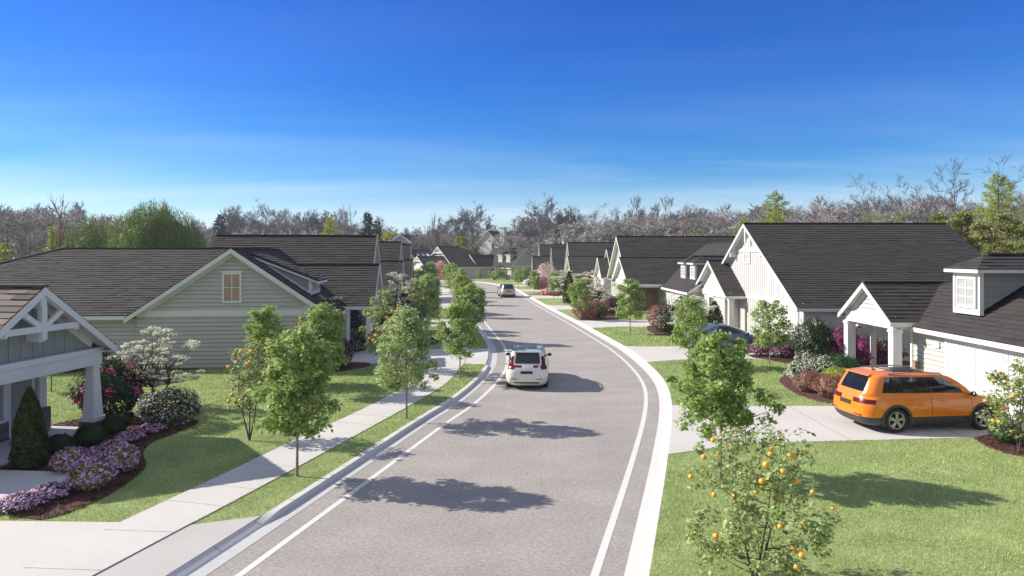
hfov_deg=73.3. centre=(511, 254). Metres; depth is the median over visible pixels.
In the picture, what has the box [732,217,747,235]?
conifer
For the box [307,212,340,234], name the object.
bare tree
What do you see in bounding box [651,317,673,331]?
coral shrub
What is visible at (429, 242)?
bare tree
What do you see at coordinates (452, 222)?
bare tree
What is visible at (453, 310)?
street tree
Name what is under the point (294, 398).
street tree
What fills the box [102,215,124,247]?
bare tree
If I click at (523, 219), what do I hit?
bare tree
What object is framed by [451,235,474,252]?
budding tree
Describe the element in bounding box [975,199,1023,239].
bare tree
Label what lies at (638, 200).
bare tree
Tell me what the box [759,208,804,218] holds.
bare tree
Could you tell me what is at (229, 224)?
bare tree
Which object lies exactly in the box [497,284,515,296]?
car
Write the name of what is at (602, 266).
house
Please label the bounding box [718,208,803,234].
bare tree
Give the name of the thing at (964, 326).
house
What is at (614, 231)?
bare tree
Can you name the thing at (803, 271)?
house
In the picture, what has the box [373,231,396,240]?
budding tree
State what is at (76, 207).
bare tree
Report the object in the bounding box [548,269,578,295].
flowering tree
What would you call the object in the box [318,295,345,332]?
flowering tree
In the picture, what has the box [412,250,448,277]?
house
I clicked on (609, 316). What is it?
mulch bed
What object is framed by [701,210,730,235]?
bare tree
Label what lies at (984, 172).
bare tree
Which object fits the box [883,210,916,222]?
budding tree
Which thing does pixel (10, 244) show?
bare tree
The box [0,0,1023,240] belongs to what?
sky
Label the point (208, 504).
pavement joint
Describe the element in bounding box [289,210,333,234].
bare tree
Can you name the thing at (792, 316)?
garage door
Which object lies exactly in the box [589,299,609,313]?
brown shrub
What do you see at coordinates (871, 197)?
bare tree
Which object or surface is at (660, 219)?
bare tree
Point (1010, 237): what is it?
bare tree
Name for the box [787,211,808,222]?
bare tree
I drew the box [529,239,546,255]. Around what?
bare tree
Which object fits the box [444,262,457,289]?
street tree
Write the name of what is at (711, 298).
window
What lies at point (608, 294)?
off road car
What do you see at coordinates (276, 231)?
bare tree
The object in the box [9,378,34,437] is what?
front door
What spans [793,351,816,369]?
white flower shrub
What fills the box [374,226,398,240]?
bare tree
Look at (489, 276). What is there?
street tree
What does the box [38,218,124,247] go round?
bare tree
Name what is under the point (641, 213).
bare tree
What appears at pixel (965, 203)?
bare tree
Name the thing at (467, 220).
bare tree
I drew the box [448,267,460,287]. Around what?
street tree
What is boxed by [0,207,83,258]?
bare tree
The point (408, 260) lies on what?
house
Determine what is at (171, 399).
variegated shrub
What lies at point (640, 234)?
bare tree
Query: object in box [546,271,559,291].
street tree
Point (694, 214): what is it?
bare tree
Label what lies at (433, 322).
driveway
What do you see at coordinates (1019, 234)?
budding tree
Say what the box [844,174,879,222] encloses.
bare tree
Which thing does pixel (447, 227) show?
bare tree
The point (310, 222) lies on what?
bare tree
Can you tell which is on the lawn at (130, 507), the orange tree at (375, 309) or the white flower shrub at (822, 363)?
the orange tree at (375, 309)
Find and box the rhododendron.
[65,355,146,415]
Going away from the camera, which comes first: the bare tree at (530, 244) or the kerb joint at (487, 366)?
the kerb joint at (487, 366)
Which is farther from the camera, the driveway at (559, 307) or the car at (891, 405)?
the driveway at (559, 307)
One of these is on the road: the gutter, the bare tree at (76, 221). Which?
the gutter
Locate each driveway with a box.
[0,521,118,575]
[95,516,259,575]
[345,348,487,364]
[381,320,459,326]
[531,296,562,298]
[548,305,626,309]
[577,315,660,327]
[625,346,776,361]
[668,405,1023,454]
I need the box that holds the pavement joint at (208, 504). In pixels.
[23,356,457,575]
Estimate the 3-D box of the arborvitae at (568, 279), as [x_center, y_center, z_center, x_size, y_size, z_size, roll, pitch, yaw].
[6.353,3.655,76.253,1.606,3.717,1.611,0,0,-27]
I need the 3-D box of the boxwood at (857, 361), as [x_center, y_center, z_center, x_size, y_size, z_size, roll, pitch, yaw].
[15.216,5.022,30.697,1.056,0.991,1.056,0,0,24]
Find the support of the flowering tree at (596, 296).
on the lawn at (666, 504)
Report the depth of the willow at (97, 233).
94.59 m
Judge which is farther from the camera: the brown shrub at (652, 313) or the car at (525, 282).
the car at (525, 282)
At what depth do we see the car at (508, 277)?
149.72 m
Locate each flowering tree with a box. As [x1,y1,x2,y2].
[105,326,204,398]
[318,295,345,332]
[378,271,422,318]
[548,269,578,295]
[577,270,618,301]
[667,295,716,327]
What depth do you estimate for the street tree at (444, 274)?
114.27 m
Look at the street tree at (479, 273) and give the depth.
146.13 m
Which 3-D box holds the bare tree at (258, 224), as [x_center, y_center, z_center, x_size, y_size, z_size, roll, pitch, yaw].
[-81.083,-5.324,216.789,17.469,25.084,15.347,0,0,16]
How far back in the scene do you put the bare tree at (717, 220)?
168.53 m
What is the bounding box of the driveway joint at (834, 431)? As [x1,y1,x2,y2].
[676,349,960,439]
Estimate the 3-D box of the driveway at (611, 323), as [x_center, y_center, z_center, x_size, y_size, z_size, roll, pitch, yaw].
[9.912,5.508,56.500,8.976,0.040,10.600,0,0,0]
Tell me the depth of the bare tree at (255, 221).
280.97 m
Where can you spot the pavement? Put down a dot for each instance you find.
(95, 553)
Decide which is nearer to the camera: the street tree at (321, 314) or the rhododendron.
the rhododendron
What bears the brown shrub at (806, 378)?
on the mulch bed at (787, 382)
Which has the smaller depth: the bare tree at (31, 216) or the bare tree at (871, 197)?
the bare tree at (31, 216)
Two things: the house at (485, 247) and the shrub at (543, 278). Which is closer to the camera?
the shrub at (543, 278)
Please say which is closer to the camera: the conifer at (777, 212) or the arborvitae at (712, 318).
the arborvitae at (712, 318)
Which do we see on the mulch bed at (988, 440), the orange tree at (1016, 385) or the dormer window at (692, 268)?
the orange tree at (1016, 385)
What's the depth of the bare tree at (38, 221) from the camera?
133.57 m
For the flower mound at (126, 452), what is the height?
0.759 m
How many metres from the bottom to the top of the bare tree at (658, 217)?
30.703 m
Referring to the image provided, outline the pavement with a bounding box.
[7,286,466,575]
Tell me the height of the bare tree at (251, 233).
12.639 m
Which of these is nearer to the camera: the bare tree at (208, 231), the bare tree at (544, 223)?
the bare tree at (208, 231)
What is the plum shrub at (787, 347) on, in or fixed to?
on the mulch bed at (787, 360)
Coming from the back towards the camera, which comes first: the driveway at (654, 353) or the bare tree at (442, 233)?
the bare tree at (442, 233)
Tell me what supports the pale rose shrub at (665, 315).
on the mulch bed at (650, 329)
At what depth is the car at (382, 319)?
53.89 m
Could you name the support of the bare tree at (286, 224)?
on the ground
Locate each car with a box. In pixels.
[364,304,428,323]
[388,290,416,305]
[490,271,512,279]
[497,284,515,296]
[506,344,551,386]
[523,277,533,285]
[574,290,618,303]
[684,323,772,351]
[832,365,1006,432]
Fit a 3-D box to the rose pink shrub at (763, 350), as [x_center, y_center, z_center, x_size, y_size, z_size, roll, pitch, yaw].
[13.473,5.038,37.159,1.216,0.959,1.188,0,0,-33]
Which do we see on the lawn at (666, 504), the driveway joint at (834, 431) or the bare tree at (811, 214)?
the bare tree at (811, 214)
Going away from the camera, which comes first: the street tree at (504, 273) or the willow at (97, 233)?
the willow at (97, 233)
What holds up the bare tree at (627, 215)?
on the ground
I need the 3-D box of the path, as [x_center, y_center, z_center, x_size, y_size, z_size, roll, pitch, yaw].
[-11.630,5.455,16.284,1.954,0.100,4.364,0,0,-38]
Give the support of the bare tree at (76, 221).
on the ground
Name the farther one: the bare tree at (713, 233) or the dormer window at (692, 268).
the bare tree at (713, 233)
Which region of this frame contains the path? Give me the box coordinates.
[0,470,66,513]
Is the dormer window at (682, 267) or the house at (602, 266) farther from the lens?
the house at (602, 266)
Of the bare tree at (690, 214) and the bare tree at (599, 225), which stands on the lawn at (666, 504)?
the bare tree at (599, 225)
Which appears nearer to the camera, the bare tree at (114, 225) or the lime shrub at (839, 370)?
the lime shrub at (839, 370)
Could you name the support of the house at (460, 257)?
on the lawn at (666, 504)
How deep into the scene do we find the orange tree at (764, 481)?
11.00 m
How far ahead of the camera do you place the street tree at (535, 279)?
95.71 m
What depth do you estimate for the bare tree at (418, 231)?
315.97 m
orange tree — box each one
[223,341,271,440]
[287,304,337,374]
[358,288,412,357]
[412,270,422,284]
[445,272,452,293]
[678,422,844,575]
[976,357,1023,452]
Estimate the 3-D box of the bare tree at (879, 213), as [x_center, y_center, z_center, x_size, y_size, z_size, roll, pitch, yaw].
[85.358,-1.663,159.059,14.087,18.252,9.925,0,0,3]
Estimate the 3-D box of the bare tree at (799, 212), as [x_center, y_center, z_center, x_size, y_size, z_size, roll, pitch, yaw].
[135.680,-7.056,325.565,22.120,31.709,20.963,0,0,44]
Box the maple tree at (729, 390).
[664,329,786,478]
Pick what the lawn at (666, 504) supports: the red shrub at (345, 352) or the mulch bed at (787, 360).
the mulch bed at (787, 360)
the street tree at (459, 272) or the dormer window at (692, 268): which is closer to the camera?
the dormer window at (692, 268)
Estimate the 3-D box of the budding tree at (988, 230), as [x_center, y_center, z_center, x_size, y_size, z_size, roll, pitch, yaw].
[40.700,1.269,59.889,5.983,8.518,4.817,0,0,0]
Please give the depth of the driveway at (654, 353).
38.10 m
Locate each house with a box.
[0,234,383,369]
[0,284,116,466]
[360,241,405,322]
[392,234,430,250]
[394,244,414,290]
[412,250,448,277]
[431,246,492,277]
[469,248,532,278]
[475,227,511,254]
[531,244,566,280]
[550,247,566,279]
[564,242,614,290]
[594,249,612,293]
[607,236,735,310]
[695,223,982,352]
[838,252,1023,415]
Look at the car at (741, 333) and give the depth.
38.77 m
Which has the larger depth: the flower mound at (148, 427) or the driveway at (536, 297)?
the driveway at (536, 297)
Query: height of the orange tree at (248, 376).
2.946 m
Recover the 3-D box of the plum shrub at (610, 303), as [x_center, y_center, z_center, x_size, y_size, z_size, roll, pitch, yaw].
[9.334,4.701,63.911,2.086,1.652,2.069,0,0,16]
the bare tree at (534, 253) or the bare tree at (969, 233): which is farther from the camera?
the bare tree at (534, 253)
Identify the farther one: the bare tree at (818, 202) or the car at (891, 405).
the bare tree at (818, 202)
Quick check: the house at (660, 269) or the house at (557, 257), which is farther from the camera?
the house at (557, 257)
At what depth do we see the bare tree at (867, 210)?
234.42 m
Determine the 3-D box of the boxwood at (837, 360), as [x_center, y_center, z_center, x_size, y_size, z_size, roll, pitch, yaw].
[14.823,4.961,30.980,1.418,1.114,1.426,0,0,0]
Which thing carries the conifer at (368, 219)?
on the lawn at (666, 504)
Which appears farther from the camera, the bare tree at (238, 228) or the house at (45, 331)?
the bare tree at (238, 228)
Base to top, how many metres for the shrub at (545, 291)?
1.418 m
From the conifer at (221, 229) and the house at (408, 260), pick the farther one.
the conifer at (221, 229)
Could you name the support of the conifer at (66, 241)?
on the lawn at (130, 507)
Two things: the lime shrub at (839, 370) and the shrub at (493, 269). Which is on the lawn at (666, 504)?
the shrub at (493, 269)
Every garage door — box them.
[671,291,685,308]
[768,307,795,337]
[948,339,1023,415]
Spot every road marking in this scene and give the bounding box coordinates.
[235,319,508,575]
[475,282,647,575]
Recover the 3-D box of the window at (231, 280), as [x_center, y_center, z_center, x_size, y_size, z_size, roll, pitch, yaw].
[-13.609,1.570,33.427,1.040,1.560,0.090,0,0,-6]
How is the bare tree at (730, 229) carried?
on the lawn at (666, 504)
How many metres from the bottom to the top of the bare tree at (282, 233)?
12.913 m
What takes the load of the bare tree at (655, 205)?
on the ground
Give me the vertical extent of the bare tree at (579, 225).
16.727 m
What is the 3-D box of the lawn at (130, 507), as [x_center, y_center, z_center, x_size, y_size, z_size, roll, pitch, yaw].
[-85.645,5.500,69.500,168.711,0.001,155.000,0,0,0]
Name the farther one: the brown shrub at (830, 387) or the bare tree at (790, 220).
the bare tree at (790, 220)
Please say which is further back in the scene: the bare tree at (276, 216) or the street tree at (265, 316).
the bare tree at (276, 216)
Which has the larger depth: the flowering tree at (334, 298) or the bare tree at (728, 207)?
the bare tree at (728, 207)
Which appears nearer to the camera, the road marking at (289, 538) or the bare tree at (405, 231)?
the road marking at (289, 538)
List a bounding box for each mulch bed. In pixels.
[0,412,197,519]
[148,368,197,371]
[334,362,369,371]
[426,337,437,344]
[580,310,624,320]
[647,326,679,334]
[749,354,798,363]
[780,353,909,403]
[973,431,1023,456]
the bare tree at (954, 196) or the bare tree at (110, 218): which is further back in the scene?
the bare tree at (110, 218)
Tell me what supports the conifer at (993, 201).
on the lawn at (666, 504)
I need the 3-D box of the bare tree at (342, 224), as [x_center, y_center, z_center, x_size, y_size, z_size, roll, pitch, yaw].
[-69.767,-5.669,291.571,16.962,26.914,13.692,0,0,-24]
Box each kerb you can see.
[167,283,491,575]
[440,280,671,575]
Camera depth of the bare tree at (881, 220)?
149.04 m
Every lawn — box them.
[0,283,487,569]
[441,278,1023,575]
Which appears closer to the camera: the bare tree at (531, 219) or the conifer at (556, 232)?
the conifer at (556, 232)
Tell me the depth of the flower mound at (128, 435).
20.05 m
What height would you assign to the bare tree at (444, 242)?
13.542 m
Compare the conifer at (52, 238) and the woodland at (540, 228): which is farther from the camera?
the woodland at (540, 228)
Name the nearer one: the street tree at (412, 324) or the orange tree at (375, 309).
the street tree at (412, 324)
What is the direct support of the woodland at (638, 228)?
on the lawn at (666, 504)
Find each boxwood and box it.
[47,433,76,453]
[73,422,107,445]
[100,413,130,433]
[589,304,607,317]
[813,349,836,363]
[828,352,858,372]
[843,356,863,377]
[987,421,1023,444]
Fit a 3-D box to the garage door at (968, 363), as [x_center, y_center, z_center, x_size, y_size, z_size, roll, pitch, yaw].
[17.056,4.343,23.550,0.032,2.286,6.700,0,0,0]
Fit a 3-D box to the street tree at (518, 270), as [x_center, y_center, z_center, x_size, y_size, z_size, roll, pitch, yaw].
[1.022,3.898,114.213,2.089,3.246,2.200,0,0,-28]
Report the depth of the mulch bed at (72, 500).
16.64 m
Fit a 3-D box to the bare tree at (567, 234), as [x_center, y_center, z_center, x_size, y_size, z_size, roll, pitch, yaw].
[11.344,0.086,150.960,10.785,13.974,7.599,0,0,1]
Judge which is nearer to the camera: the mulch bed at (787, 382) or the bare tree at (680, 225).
the mulch bed at (787, 382)
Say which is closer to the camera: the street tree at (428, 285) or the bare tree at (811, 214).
the street tree at (428, 285)
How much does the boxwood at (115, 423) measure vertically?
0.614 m
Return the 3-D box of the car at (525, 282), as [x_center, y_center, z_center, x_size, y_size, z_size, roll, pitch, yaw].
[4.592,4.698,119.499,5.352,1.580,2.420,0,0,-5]
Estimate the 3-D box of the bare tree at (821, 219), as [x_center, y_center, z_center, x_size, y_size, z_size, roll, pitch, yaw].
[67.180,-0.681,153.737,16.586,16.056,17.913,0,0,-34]
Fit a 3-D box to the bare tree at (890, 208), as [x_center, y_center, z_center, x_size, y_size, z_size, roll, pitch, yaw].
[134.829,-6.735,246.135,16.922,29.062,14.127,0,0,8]
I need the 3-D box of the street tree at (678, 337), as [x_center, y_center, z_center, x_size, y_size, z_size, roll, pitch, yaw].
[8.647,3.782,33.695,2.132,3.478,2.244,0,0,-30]
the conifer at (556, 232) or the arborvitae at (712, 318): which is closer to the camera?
the arborvitae at (712, 318)
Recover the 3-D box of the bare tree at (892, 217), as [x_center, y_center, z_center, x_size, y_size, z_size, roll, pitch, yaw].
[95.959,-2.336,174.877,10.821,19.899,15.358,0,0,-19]
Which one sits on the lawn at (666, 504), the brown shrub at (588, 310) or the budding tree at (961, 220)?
the budding tree at (961, 220)
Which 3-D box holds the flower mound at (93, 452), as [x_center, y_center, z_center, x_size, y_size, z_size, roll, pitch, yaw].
[-10.907,5.281,18.142,0.724,0.476,0.729,0,0,0]
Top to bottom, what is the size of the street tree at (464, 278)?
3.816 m
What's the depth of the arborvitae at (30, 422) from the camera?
17.50 m
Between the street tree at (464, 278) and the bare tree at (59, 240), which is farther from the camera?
the bare tree at (59, 240)
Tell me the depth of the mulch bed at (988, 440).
19.69 m
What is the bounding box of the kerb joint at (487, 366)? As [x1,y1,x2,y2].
[213,319,671,575]
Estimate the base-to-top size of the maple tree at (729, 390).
3.717 m
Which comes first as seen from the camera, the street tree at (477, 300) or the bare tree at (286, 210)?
the street tree at (477, 300)
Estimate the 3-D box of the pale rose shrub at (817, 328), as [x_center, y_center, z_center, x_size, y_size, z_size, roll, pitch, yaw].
[15.516,4.324,35.262,2.596,2.450,2.445,0,0,34]
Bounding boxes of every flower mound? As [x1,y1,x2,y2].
[0,490,45,513]
[27,481,70,501]
[47,446,91,472]
[65,457,115,490]
[85,445,108,460]
[99,438,129,447]
[99,442,140,474]
[114,429,145,441]
[138,421,167,432]
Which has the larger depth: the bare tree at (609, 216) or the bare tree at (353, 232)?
the bare tree at (353, 232)
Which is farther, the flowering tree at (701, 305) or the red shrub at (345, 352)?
the flowering tree at (701, 305)
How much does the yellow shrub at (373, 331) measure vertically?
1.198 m
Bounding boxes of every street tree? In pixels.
[237,304,288,364]
[247,325,343,476]
[301,301,350,393]
[373,306,440,418]
[408,274,442,330]
[415,272,442,328]
[418,261,439,276]
[420,270,441,291]
[433,298,482,379]
[441,264,449,280]
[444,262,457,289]
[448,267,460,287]
[450,268,467,294]
[452,274,474,302]
[459,282,488,330]
[475,270,482,279]
[487,270,493,277]
[493,268,501,277]
[501,268,507,280]
[513,268,522,286]
[521,268,529,279]
[527,270,540,293]
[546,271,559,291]
[565,278,592,319]
[615,279,645,333]
[666,296,711,362]
[749,299,799,364]
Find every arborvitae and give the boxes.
[7,387,50,469]
[562,271,574,302]
[705,301,723,323]
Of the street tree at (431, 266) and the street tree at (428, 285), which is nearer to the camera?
the street tree at (428, 285)
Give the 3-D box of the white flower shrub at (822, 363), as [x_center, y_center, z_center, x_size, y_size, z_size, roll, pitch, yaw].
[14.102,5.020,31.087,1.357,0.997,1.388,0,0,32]
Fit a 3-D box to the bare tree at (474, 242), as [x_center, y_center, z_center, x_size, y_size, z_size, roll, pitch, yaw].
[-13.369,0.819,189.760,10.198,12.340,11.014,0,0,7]
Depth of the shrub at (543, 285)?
106.72 m
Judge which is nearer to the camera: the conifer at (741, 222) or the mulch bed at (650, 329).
the mulch bed at (650, 329)
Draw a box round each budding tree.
[0,243,18,261]
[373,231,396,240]
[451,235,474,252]
[467,244,480,254]
[687,229,712,235]
[857,213,890,222]
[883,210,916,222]
[928,209,983,253]
[955,220,1013,254]
[974,213,1020,252]
[982,211,1023,252]
[1011,217,1023,252]
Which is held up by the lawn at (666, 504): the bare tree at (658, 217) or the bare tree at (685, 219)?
the bare tree at (685, 219)
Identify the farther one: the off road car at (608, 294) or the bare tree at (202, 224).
the bare tree at (202, 224)
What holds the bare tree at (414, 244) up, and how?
on the lawn at (666, 504)
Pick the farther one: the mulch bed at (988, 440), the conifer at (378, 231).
the conifer at (378, 231)
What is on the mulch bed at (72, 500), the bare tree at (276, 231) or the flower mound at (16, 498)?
the flower mound at (16, 498)
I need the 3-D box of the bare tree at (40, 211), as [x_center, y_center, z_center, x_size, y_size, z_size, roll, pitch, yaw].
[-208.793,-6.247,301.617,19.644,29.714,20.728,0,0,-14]
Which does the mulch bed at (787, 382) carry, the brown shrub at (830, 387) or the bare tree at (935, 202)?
the brown shrub at (830, 387)
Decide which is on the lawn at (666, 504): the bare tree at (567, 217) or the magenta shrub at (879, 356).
the bare tree at (567, 217)
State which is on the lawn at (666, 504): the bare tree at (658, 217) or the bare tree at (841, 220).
the bare tree at (841, 220)
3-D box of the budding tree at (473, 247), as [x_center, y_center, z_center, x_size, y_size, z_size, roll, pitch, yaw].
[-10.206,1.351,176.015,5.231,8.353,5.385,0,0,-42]
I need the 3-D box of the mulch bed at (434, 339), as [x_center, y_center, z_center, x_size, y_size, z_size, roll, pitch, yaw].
[-5.342,5.468,43.633,1.493,0.103,4.283,0,0,0]
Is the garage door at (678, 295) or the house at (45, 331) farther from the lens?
the garage door at (678, 295)
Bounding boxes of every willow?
[62,214,119,247]
[105,198,206,247]
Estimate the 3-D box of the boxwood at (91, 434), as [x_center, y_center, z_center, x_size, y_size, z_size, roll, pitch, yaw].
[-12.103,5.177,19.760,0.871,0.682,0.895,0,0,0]
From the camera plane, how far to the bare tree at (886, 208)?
239.47 m
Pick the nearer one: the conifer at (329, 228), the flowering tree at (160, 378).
the flowering tree at (160, 378)
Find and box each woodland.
[14,183,1023,237]
[57,203,1010,251]
[515,209,1020,248]
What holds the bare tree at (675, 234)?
on the lawn at (666, 504)
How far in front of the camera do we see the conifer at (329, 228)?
109.84 m
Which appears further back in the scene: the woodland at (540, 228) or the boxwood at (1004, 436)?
the woodland at (540, 228)
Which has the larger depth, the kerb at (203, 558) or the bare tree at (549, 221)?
the bare tree at (549, 221)
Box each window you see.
[220,271,242,302]
[312,281,315,292]
[681,266,684,276]
[690,266,694,277]
[709,295,713,307]
[956,276,976,308]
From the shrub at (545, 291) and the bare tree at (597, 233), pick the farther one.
the bare tree at (597, 233)
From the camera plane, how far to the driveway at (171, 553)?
12.80 m
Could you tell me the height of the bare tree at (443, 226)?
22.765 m
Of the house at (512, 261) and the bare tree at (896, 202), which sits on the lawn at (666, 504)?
the house at (512, 261)
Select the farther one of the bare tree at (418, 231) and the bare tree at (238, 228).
the bare tree at (418, 231)
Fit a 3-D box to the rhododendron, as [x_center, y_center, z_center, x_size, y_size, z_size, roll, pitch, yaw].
[-13.694,4.460,23.277,2.334,2.134,2.292,0,0,-20]
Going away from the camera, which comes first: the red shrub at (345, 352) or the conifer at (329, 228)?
the red shrub at (345, 352)
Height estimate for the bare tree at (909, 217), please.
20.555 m
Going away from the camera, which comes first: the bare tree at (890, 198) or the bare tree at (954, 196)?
the bare tree at (954, 196)
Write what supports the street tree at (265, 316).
on the lawn at (130, 507)
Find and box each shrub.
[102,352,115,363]
[133,385,203,429]
[333,346,354,368]
[342,335,365,351]
[350,310,365,337]
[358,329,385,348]
[492,265,503,271]
[532,280,547,289]
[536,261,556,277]
[539,288,558,294]
[540,276,548,285]
[572,301,600,318]
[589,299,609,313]
[602,296,619,313]
[645,303,665,324]
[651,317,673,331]
[657,293,710,333]
[750,342,772,355]
[770,342,794,356]
[778,334,799,355]
[783,360,818,380]
[789,315,841,356]
[792,369,828,392]
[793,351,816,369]
[808,354,839,375]
[811,373,853,398]
[821,326,869,363]
[821,366,857,382]
[856,335,887,366]
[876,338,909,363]
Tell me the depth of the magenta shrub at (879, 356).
33.24 m
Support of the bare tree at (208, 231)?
on the ground
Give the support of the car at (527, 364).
on the road
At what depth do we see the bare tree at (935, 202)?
210.12 m
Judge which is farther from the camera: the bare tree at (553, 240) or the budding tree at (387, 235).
the bare tree at (553, 240)
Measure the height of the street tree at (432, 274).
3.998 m
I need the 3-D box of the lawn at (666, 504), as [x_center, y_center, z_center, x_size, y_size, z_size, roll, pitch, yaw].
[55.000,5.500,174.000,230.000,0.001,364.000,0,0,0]
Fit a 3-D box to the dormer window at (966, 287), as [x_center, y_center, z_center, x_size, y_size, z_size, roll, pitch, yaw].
[17.560,1.460,26.600,0.080,1.200,1.150,0,0,0]
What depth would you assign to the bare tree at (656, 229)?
161.91 m
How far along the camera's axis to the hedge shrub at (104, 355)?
32.53 m
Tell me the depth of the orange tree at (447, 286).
95.59 m
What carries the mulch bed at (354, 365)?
on the lawn at (130, 507)
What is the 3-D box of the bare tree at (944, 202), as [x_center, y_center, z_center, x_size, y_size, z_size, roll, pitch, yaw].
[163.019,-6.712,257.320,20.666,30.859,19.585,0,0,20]
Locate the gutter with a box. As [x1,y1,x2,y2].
[188,323,496,575]
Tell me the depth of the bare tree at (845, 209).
306.64 m
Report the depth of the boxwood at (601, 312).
58.66 m
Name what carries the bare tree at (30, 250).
on the lawn at (130, 507)
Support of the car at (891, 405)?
on the driveway at (791, 419)
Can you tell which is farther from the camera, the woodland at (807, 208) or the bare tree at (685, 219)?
the woodland at (807, 208)
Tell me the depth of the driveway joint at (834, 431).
21.93 m
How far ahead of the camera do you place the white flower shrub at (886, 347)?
34.30 m
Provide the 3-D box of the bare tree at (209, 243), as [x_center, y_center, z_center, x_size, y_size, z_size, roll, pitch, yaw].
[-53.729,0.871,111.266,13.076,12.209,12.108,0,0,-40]
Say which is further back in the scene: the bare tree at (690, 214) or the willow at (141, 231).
the bare tree at (690, 214)
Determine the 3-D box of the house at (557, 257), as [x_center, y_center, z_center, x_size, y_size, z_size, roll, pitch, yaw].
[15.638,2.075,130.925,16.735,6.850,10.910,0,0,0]
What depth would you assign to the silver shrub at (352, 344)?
38.24 m
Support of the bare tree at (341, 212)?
on the ground
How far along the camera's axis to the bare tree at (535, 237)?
190.85 m
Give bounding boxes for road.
[206,281,658,575]
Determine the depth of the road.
16.73 m
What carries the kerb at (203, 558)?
on the road
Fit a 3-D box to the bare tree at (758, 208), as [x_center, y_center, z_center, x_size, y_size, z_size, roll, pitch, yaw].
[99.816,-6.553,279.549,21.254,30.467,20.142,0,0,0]
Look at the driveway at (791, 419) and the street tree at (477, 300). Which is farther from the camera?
the street tree at (477, 300)
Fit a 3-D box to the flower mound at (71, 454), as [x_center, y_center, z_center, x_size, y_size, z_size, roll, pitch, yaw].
[-11.073,5.165,17.248,0.905,0.705,0.911,0,0,39]
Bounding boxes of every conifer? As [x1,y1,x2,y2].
[43,224,57,250]
[61,229,72,247]
[210,214,229,242]
[319,216,339,234]
[358,211,375,234]
[373,219,382,240]
[555,213,565,243]
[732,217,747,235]
[756,190,795,222]
[965,171,1023,252]
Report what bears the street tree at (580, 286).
on the lawn at (666, 504)
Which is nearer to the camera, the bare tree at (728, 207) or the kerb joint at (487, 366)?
the kerb joint at (487, 366)
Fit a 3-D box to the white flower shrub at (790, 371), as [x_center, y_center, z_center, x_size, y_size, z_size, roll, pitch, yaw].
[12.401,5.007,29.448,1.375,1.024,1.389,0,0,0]
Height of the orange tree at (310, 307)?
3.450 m
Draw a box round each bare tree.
[0,204,23,259]
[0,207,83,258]
[0,216,55,258]
[5,207,54,227]
[5,216,25,250]
[7,212,58,258]
[16,207,57,219]
[19,226,87,250]
[30,201,87,231]
[35,194,69,251]
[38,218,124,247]
[71,210,91,226]
[85,214,122,225]
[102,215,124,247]
[181,224,214,247]
[189,223,215,245]
[194,218,205,237]
[216,205,250,233]
[221,198,283,234]
[223,223,252,234]
[229,205,263,232]
[241,227,262,234]
[256,211,281,234]
[262,218,296,234]
[277,221,302,234]
[277,227,293,234]
[278,209,307,234]
[279,208,307,234]
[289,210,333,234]
[296,209,329,234]
[299,228,319,234]
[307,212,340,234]
[313,208,350,234]
[331,210,360,234]
[332,216,356,234]
[337,202,356,234]
[355,215,385,233]
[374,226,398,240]
[383,228,411,239]
[409,232,445,250]
[410,227,431,234]
[410,234,428,249]
[424,209,441,250]
[425,232,457,249]
[426,220,457,234]
[426,224,450,245]
[441,225,454,245]
[443,236,480,247]
[447,208,480,237]
[448,200,495,247]
[486,233,535,252]
[507,224,555,246]
[507,240,539,251]
[510,215,538,235]
[512,212,554,249]
[515,192,566,251]
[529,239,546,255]
[537,216,572,240]
[541,234,565,243]
[545,223,586,243]
[553,205,589,238]
[560,215,600,241]
[587,202,625,240]
[587,212,609,232]
[590,228,614,241]
[594,216,667,241]
[596,221,619,241]
[605,215,679,235]
[609,195,641,230]
[609,225,674,241]
[622,209,642,229]
[635,194,673,221]
[636,210,676,223]
[641,220,669,235]
[646,204,675,231]
[658,217,724,235]
[662,228,684,235]
[666,210,745,235]
[667,208,711,233]
[671,204,708,230]
[680,217,688,235]
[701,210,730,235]
[701,230,728,235]
[711,203,738,230]
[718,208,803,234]
[722,216,754,235]
[731,202,770,221]
[746,210,814,222]
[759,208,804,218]
[782,206,807,219]
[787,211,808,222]
[790,204,803,218]
[792,215,856,222]
[805,202,847,222]
[805,213,869,222]
[809,193,845,217]
[822,200,872,217]
[831,201,873,221]
[840,199,872,218]
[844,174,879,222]
[846,205,893,220]
[855,210,892,222]
[865,210,891,222]
[868,194,884,216]
[870,208,911,222]
[872,174,920,222]
[872,195,907,222]
[886,201,933,222]
[888,196,903,213]
[891,193,946,222]
[906,178,944,222]
[908,209,1013,238]
[910,198,951,223]
[925,195,975,211]
[930,156,975,228]
[959,198,975,209]
[967,154,1023,251]
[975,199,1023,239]
[976,221,1023,250]
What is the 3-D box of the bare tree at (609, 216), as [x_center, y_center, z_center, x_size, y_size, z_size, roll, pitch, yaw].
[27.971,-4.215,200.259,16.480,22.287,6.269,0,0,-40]
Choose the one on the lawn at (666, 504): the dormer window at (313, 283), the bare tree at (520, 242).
the bare tree at (520, 242)
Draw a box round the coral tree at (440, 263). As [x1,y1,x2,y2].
[434,260,446,279]

